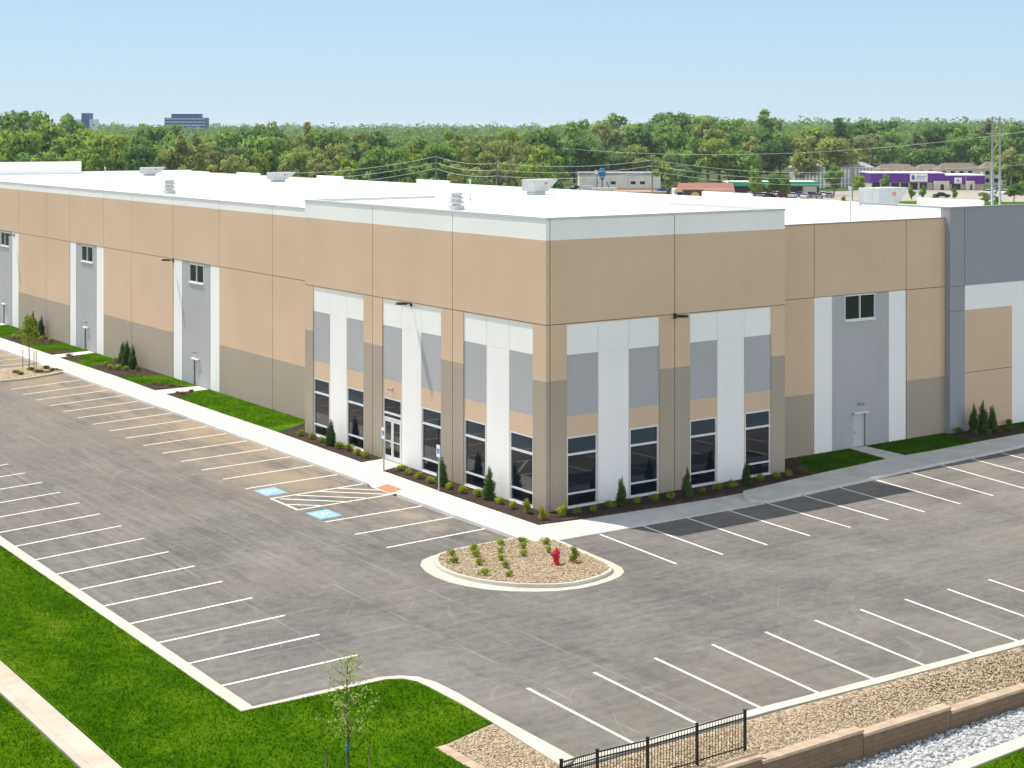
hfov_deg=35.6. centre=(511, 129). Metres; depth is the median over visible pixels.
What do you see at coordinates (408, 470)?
shrub
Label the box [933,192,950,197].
parked car
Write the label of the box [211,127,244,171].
tree
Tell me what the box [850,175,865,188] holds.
tree
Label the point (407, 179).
tree
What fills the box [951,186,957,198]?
tree
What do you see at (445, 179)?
tree
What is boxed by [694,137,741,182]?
tree
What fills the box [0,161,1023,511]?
warehouse
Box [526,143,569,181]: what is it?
tree
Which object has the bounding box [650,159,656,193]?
utility pole
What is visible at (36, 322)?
evergreen shrub
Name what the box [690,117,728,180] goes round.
tree
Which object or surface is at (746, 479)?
evergreen shrub
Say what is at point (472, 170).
power line
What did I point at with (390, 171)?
power line
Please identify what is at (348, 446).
shrub
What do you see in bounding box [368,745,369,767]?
tree stake
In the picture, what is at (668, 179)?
tree
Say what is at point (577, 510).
shrub
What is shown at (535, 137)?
tree
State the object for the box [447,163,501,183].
tree
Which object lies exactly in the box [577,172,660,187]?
pale building
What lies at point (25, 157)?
tree
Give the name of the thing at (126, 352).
evergreen shrub
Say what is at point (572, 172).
power line
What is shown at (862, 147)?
tree
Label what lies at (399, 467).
shrub
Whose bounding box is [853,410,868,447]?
door
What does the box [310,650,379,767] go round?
young tree
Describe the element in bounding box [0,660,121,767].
path
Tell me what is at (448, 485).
shrub
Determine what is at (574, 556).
shrub
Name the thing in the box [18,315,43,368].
young tree
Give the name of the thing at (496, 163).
utility pole
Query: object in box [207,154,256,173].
tree
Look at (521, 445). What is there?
window
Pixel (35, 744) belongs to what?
lawn
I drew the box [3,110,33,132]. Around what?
tree
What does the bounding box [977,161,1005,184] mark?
house
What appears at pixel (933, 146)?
tree
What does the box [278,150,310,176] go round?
tree
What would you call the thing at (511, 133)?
tree
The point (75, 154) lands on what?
tree
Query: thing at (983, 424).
evergreen shrub
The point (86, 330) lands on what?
door
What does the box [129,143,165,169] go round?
tree
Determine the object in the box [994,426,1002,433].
shrub
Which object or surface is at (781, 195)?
parked car
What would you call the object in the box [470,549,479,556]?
shrub
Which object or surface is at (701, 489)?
shrub
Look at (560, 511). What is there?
shrub
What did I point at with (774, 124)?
tree
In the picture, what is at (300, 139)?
tree
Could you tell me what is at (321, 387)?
window
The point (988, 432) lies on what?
shrub
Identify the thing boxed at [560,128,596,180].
tree
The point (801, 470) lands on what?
shrub
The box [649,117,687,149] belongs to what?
tree
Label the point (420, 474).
shrub
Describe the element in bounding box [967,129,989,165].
tree
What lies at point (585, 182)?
door
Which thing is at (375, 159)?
tree
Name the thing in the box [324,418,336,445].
evergreen shrub
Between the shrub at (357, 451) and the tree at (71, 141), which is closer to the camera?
the shrub at (357, 451)
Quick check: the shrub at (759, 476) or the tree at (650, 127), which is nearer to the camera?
the shrub at (759, 476)
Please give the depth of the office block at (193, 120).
1500.00 m
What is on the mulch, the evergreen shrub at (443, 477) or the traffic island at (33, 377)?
the evergreen shrub at (443, 477)
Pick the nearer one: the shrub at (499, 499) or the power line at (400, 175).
the shrub at (499, 499)
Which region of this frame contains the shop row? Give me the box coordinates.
[859,171,984,189]
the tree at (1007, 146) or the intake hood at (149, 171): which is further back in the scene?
the tree at (1007, 146)
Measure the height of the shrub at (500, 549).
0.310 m
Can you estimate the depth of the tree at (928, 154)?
611.13 m
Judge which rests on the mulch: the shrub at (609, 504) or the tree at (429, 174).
the shrub at (609, 504)
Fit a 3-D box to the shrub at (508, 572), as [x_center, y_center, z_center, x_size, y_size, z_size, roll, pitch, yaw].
[-0.106,17.979,64.506,0.335,0.298,0.461,0,0,14]
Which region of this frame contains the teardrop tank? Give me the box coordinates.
[595,168,608,187]
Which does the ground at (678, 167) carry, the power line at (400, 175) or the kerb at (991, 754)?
the kerb at (991, 754)
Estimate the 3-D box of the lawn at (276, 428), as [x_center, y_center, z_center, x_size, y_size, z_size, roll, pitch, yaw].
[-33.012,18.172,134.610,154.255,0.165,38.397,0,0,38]
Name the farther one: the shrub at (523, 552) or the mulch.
the mulch
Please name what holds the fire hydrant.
on the island gravel at (534, 566)
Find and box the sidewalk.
[0,323,1023,540]
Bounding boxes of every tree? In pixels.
[0,110,30,131]
[0,125,19,151]
[0,130,48,161]
[0,153,10,161]
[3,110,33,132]
[14,152,61,161]
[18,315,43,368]
[19,110,53,130]
[23,119,69,153]
[28,146,99,170]
[39,133,68,158]
[55,121,85,139]
[59,113,84,131]
[62,129,93,170]
[74,122,93,149]
[77,148,129,170]
[81,132,129,170]
[121,144,157,170]
[129,123,173,163]
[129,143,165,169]
[130,134,162,150]
[154,133,211,166]
[156,134,196,170]
[162,124,181,147]
[181,133,207,160]
[185,141,211,171]
[203,135,217,143]
[204,146,245,172]
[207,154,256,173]
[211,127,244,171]
[234,126,286,151]
[237,135,287,171]
[237,152,277,172]
[251,149,272,174]
[253,121,277,133]
[276,136,293,154]
[276,153,300,176]
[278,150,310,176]
[287,139,303,152]
[292,122,317,171]
[292,149,313,176]
[304,128,351,172]
[307,143,364,177]
[308,154,334,177]
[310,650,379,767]
[330,155,358,179]
[331,133,352,170]
[338,142,375,174]
[342,173,358,179]
[346,142,370,179]
[351,131,400,159]
[357,145,400,181]
[364,129,395,150]
[381,147,420,181]
[386,158,420,182]
[398,177,413,182]
[401,135,429,171]
[414,162,439,182]
[419,142,466,179]
[420,145,448,180]
[443,130,464,161]
[447,138,504,179]
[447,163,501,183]
[455,174,486,184]
[459,150,518,185]
[460,143,505,170]
[463,133,496,156]
[478,168,521,185]
[489,140,534,186]
[496,128,554,181]
[501,140,527,186]
[515,162,557,187]
[520,129,575,169]
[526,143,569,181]
[539,155,564,188]
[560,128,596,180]
[561,137,610,171]
[562,119,589,182]
[563,150,589,175]
[587,121,633,150]
[587,144,624,171]
[596,112,637,148]
[606,145,634,171]
[612,144,675,171]
[620,126,669,167]
[641,149,685,182]
[642,123,663,133]
[649,111,690,167]
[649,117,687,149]
[650,124,689,180]
[653,163,675,193]
[676,114,722,133]
[676,167,697,182]
[679,122,719,173]
[680,136,715,182]
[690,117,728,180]
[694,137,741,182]
[717,118,742,171]
[723,130,761,156]
[724,150,767,180]
[736,124,758,133]
[740,136,769,176]
[743,127,786,178]
[748,168,764,196]
[755,109,784,135]
[765,173,782,194]
[771,129,796,171]
[773,134,794,180]
[780,174,790,197]
[785,125,832,157]
[789,135,820,180]
[815,137,863,170]
[822,163,843,194]
[824,117,855,147]
[842,133,897,165]
[846,121,876,160]
[850,135,867,162]
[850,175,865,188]
[868,130,902,163]
[873,120,898,163]
[879,173,889,186]
[880,142,937,165]
[898,148,941,166]
[899,132,927,158]
[908,186,916,199]
[919,185,926,196]
[920,122,968,162]
[922,140,942,154]
[935,137,971,164]
[945,128,975,157]
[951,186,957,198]
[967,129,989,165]
[970,137,1017,163]
[973,120,996,154]
[977,192,990,201]
[990,195,1001,201]
[993,123,1022,159]
[993,147,1023,185]
[993,154,1023,186]
[997,137,1023,157]
[1001,122,1023,151]
[1005,183,1023,202]
[1019,180,1023,193]
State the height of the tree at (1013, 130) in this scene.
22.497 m
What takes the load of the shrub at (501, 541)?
on the island gravel at (534, 566)
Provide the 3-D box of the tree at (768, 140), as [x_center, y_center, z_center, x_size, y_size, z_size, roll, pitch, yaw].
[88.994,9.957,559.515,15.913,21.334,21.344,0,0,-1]
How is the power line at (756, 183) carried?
attached to the lamp post
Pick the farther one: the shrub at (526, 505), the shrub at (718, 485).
the shrub at (718, 485)
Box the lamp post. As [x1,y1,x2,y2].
[851,167,855,200]
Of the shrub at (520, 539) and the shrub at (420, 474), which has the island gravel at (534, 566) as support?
the shrub at (520, 539)
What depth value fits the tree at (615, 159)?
552.44 m
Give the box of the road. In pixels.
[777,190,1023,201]
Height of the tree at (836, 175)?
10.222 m
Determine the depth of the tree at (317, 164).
401.93 m
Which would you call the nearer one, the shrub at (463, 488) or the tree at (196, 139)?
the shrub at (463, 488)
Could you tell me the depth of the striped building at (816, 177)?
520.00 m
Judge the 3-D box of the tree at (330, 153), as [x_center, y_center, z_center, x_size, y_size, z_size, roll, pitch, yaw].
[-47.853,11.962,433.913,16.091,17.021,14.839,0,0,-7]
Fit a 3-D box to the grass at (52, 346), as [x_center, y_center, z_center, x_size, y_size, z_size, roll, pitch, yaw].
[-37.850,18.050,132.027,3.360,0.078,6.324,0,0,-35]
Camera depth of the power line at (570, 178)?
331.18 m
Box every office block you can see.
[73,113,98,130]
[164,114,208,133]
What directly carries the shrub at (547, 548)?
on the island gravel at (534, 566)
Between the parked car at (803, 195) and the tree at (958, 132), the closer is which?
the parked car at (803, 195)
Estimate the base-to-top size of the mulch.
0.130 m
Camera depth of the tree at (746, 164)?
527.71 m
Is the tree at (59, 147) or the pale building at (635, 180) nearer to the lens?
the tree at (59, 147)
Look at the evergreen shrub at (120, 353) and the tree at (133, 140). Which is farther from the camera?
the tree at (133, 140)
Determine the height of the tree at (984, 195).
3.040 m
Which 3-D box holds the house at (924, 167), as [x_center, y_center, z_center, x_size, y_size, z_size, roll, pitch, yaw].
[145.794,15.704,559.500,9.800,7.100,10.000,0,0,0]
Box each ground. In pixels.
[310,157,1013,194]
[613,190,666,193]
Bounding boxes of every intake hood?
[140,167,165,175]
[267,172,295,181]
[522,179,557,194]
[859,187,908,205]
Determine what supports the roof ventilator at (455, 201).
on the warehouse
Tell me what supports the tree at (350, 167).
on the ground at (678, 167)
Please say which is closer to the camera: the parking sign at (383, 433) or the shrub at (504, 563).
the shrub at (504, 563)
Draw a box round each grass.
[0,324,21,337]
[25,343,85,350]
[73,353,111,365]
[118,375,193,384]
[180,389,304,426]
[796,449,883,473]
[868,433,977,453]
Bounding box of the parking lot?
[0,351,1023,756]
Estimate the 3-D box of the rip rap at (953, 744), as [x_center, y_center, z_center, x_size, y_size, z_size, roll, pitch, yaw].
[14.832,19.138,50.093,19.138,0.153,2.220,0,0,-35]
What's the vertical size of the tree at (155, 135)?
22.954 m
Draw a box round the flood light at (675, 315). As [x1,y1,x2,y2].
[673,313,688,318]
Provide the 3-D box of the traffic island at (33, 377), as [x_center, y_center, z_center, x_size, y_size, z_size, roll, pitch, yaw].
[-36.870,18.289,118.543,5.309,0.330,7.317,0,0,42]
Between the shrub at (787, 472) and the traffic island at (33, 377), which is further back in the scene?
the traffic island at (33, 377)
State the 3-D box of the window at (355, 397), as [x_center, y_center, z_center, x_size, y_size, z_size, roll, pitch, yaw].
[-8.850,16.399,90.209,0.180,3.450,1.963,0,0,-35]
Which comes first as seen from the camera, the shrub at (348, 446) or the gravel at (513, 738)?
the gravel at (513, 738)
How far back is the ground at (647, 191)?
472.90 m
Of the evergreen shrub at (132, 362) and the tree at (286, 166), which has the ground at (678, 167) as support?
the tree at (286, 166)
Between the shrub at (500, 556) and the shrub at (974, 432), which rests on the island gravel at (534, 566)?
the shrub at (500, 556)
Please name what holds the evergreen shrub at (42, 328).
on the lawn at (276, 428)
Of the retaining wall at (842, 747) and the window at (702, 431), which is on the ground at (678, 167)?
the retaining wall at (842, 747)
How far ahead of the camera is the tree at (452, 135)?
527.61 m
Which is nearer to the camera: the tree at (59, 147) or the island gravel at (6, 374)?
the island gravel at (6, 374)
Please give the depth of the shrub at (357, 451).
88.46 m
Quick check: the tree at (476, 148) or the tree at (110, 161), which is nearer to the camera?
the tree at (110, 161)
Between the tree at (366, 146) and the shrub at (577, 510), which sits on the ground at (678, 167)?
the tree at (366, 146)
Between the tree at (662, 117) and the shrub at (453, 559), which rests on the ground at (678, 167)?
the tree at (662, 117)
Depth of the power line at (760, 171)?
391.48 m
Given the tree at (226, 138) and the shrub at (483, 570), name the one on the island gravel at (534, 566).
the shrub at (483, 570)
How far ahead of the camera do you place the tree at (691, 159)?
550.89 m
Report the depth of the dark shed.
436.00 m
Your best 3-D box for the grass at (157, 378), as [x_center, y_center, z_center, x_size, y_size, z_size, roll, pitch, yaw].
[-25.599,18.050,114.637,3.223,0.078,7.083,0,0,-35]
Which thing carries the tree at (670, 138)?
on the ground at (678, 167)
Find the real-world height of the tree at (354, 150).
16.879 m
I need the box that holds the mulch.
[3,330,1023,524]
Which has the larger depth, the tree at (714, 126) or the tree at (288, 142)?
the tree at (714, 126)
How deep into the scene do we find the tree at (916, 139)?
675.81 m
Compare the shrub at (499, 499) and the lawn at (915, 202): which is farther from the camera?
the lawn at (915, 202)
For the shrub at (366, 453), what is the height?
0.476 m
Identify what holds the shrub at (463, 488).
on the mulch
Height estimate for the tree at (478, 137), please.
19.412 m
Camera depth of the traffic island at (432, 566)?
64.23 m
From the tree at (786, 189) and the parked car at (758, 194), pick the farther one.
the parked car at (758, 194)
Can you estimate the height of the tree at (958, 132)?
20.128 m
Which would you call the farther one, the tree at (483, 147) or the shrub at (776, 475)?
the tree at (483, 147)
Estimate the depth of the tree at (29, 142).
406.88 m
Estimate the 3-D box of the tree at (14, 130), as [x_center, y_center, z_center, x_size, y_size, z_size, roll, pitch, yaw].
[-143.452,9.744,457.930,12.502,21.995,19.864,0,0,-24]
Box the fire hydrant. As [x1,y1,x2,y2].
[550,547,560,564]
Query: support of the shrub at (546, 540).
on the island gravel at (534, 566)
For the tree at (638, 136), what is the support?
on the ground at (678, 167)
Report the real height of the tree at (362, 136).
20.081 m
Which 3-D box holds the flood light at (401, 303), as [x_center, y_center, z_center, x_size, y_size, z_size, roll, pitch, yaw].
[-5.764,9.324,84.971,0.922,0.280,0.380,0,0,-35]
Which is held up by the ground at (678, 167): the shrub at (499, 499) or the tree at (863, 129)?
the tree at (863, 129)
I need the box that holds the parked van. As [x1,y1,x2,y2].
[576,186,592,190]
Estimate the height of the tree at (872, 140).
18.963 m
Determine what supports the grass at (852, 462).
on the lawn at (276, 428)
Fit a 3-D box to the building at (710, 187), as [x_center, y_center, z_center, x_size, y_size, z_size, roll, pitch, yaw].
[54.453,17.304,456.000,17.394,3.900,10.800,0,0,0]
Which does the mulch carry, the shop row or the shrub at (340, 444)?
the shrub at (340, 444)
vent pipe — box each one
[468,179,471,199]
[848,186,852,220]
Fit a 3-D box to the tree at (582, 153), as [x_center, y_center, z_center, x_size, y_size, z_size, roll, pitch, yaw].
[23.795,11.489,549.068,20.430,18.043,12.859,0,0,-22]
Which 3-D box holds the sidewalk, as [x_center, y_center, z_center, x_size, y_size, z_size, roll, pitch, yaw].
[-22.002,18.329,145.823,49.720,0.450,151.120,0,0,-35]
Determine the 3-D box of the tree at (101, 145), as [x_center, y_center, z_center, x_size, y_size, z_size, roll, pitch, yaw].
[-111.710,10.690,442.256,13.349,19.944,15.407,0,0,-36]
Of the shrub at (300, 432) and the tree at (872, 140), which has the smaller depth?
the shrub at (300, 432)
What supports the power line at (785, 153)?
attached to the steel pylon
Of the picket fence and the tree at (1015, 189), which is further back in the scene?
the tree at (1015, 189)
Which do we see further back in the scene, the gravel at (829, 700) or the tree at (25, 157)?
the tree at (25, 157)
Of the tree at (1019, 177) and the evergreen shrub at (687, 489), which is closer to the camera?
the evergreen shrub at (687, 489)
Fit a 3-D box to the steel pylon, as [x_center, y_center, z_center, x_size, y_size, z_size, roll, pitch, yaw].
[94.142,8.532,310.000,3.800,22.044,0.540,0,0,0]
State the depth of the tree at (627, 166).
617.23 m
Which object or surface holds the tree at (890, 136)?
on the ground at (678, 167)
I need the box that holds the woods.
[0,115,1023,172]
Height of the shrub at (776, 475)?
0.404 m
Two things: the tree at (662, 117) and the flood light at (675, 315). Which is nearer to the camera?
the flood light at (675, 315)
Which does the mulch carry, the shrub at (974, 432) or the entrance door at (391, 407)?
the shrub at (974, 432)
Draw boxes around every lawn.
[0,322,1023,474]
[0,545,491,767]
[0,695,76,767]
[855,201,1023,204]
[976,749,1023,767]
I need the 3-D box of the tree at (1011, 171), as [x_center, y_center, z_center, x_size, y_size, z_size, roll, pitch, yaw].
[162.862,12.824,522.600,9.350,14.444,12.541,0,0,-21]
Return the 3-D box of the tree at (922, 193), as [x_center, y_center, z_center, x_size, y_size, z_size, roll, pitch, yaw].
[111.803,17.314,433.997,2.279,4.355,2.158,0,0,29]
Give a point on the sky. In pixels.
(546, 63)
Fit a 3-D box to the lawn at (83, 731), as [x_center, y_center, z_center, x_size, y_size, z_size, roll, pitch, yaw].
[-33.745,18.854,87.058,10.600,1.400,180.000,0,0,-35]
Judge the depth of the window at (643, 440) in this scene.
78.72 m
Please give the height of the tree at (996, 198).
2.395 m
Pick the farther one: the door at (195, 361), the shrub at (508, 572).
the door at (195, 361)
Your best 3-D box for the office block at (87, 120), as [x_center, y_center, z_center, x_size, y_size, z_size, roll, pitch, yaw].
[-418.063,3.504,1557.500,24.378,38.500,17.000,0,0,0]
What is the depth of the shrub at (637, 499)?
76.85 m
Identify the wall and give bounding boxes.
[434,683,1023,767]
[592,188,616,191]
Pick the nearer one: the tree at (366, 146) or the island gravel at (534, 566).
the island gravel at (534, 566)
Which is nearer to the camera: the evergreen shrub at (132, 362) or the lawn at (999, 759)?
the lawn at (999, 759)
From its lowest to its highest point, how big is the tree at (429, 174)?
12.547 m
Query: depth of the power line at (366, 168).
329.98 m
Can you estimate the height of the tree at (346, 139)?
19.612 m
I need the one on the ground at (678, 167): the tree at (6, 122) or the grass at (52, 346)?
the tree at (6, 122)
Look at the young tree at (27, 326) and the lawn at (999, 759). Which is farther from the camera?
the young tree at (27, 326)
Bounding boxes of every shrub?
[29,311,37,336]
[35,315,45,337]
[118,342,127,364]
[120,339,130,365]
[128,344,137,368]
[296,429,304,435]
[309,433,316,438]
[317,436,324,442]
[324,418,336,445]
[335,442,344,448]
[345,443,354,450]
[354,448,360,454]
[360,450,369,457]
[394,464,404,470]
[405,467,412,474]
[413,471,423,478]
[426,476,435,482]
[435,457,448,486]
[445,482,452,488]
[446,549,455,555]
[447,557,458,562]
[458,485,467,493]
[469,542,477,550]
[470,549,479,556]
[473,488,481,496]
[475,557,486,564]
[478,567,488,574]
[481,466,495,499]
[494,496,503,502]
[496,538,504,544]
[497,546,503,552]
[498,554,506,559]
[502,560,509,567]
[505,570,512,576]
[508,500,516,508]
[517,541,526,548]
[518,536,528,541]
[520,549,527,555]
[522,499,533,513]
[538,505,549,519]
[539,537,549,544]
[545,545,551,552]
[555,502,567,515]
[569,544,579,561]
[572,506,580,513]
[590,505,596,511]
[604,500,616,507]
[615,476,627,505]
[633,496,640,503]
[648,493,658,501]
[666,492,675,498]
[681,467,693,496]
[696,486,705,493]
[712,483,722,489]
[728,479,737,487]
[741,457,751,486]
[753,473,764,480]
[773,472,780,478]
[784,469,792,476]
[798,466,806,473]
[953,427,963,434]
[968,404,978,431]
[968,430,977,435]
[977,400,989,431]
[984,428,991,434]
[988,405,997,430]
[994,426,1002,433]
[1004,424,1012,430]
[1006,419,1012,424]
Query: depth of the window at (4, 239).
148.52 m
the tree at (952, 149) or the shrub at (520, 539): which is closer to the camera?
the shrub at (520, 539)
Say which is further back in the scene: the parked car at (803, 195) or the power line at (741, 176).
the parked car at (803, 195)
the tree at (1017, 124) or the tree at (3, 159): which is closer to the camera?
the tree at (3, 159)
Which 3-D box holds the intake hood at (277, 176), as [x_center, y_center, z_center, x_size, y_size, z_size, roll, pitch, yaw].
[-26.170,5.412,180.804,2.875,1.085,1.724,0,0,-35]
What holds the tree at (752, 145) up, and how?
on the ground at (678, 167)
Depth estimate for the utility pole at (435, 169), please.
329.85 m
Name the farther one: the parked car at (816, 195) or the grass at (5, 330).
the parked car at (816, 195)
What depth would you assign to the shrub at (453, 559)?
66.40 m
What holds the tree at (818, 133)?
on the ground at (678, 167)
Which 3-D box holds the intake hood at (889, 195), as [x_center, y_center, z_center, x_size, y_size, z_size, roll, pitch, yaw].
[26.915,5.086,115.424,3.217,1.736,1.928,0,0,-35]
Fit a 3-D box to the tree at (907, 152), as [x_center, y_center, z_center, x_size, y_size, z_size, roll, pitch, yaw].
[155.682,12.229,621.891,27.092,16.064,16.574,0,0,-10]
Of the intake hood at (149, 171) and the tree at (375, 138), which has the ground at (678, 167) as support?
the tree at (375, 138)
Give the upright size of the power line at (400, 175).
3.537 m
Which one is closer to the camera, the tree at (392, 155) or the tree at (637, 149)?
the tree at (392, 155)
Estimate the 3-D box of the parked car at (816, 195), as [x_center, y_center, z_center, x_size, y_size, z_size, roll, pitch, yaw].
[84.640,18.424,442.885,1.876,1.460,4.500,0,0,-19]
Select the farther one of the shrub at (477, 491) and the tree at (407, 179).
the tree at (407, 179)
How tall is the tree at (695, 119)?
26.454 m
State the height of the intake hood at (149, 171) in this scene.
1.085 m
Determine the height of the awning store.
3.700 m
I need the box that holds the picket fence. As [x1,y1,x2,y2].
[559,709,746,767]
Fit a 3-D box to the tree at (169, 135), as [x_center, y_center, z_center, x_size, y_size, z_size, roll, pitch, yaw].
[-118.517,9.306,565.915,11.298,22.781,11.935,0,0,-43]
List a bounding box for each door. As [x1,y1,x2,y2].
[1,303,6,323]
[82,326,88,349]
[191,357,198,384]
[383,396,400,463]
[583,180,590,185]
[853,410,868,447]
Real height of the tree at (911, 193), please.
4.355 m
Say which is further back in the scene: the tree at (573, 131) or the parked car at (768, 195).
the tree at (573, 131)
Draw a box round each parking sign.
[381,427,384,470]
[436,444,439,491]
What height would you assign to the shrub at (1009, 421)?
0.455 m
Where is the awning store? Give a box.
[723,181,819,192]
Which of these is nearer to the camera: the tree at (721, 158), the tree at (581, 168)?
the tree at (721, 158)
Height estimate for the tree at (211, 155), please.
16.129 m
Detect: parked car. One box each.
[655,188,670,192]
[753,192,762,196]
[762,193,774,197]
[775,193,787,197]
[788,192,796,197]
[800,193,809,197]
[810,193,823,197]
[825,192,833,197]
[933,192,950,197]
[979,189,993,193]
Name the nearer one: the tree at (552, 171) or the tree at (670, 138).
the tree at (552, 171)
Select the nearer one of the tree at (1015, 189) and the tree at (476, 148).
the tree at (1015, 189)
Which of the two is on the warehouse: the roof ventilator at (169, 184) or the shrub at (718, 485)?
the roof ventilator at (169, 184)
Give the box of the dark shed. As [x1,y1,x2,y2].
[681,189,703,195]
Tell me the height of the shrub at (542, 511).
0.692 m
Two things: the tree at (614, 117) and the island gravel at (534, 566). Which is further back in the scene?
the tree at (614, 117)
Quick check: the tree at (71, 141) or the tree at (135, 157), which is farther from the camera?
the tree at (71, 141)
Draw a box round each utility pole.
[435,155,436,179]
[491,162,501,185]
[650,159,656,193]
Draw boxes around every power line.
[308,156,434,172]
[346,163,432,176]
[366,169,431,180]
[436,168,491,176]
[438,163,491,170]
[501,166,649,172]
[501,171,651,178]
[507,160,649,166]
[563,132,1018,154]
[653,171,849,184]
[654,166,850,178]
[661,161,844,172]
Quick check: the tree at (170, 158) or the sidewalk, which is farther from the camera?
the tree at (170, 158)
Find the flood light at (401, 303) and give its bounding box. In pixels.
[396,302,411,305]
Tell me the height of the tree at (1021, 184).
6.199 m
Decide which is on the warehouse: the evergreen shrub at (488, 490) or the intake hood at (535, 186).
the intake hood at (535, 186)
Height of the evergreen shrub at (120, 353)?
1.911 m
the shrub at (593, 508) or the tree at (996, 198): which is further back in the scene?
the tree at (996, 198)
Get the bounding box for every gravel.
[0,365,62,379]
[437,538,607,582]
[445,724,558,767]
[584,646,1023,767]
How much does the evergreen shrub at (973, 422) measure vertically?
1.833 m
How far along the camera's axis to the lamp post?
419.85 m
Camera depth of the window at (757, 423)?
83.15 m
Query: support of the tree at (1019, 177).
on the ground at (678, 167)
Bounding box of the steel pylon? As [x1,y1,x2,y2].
[986,117,1005,204]
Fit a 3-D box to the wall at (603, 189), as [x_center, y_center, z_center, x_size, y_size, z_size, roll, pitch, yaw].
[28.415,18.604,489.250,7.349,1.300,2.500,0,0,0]
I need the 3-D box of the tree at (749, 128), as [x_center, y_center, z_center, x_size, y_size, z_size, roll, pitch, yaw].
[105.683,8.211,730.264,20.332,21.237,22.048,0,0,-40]
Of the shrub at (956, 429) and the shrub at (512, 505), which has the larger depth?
the shrub at (956, 429)
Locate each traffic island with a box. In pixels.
[0,364,62,381]
[420,537,623,591]
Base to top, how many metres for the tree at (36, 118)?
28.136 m
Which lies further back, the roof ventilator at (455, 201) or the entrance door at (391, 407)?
the roof ventilator at (455, 201)
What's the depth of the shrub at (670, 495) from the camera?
77.83 m
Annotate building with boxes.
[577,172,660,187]
[671,183,734,194]
[788,162,825,187]
[838,162,874,187]
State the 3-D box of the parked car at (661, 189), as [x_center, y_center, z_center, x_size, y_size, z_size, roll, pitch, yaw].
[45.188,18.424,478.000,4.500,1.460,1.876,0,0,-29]
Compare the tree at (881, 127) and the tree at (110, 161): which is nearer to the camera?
the tree at (110, 161)
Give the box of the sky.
[0,0,1023,128]
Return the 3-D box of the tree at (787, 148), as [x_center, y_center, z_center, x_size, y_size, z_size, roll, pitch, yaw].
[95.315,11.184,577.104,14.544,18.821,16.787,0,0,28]
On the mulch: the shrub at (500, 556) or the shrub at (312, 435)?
the shrub at (312, 435)
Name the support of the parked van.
on the ground at (678, 167)
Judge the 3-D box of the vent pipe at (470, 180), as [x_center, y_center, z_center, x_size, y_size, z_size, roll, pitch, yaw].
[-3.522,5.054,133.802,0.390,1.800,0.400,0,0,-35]
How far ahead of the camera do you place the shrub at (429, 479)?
81.30 m
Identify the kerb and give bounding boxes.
[0,536,1023,767]
[941,735,1023,767]
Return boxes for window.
[0,231,8,247]
[80,245,92,263]
[188,263,203,284]
[314,377,328,437]
[347,386,363,451]
[421,407,440,475]
[464,418,485,491]
[509,431,532,507]
[567,433,598,508]
[630,425,658,497]
[690,417,716,487]
[745,409,769,476]
[845,293,876,321]
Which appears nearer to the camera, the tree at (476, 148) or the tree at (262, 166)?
the tree at (262, 166)
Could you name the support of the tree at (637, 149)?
on the ground at (678, 167)
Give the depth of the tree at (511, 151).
494.69 m
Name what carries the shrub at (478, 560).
on the island gravel at (534, 566)
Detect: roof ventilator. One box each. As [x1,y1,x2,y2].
[163,179,175,193]
[448,191,464,209]
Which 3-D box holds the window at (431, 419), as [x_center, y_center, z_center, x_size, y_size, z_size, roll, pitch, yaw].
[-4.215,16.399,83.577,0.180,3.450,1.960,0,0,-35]
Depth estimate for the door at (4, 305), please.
148.62 m
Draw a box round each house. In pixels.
[874,164,918,170]
[915,164,935,170]
[932,163,980,173]
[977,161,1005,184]
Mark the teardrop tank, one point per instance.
(602, 175)
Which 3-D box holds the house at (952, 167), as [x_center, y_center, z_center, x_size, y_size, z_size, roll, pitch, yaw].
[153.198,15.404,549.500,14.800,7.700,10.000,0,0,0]
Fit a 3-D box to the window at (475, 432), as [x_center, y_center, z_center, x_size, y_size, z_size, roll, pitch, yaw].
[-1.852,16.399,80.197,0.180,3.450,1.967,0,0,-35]
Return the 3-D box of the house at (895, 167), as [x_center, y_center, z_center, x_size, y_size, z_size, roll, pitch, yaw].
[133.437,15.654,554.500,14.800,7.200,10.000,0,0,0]
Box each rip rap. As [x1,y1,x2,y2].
[834,706,1023,767]
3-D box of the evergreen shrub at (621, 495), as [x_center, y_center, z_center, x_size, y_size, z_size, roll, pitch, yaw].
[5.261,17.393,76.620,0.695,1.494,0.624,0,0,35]

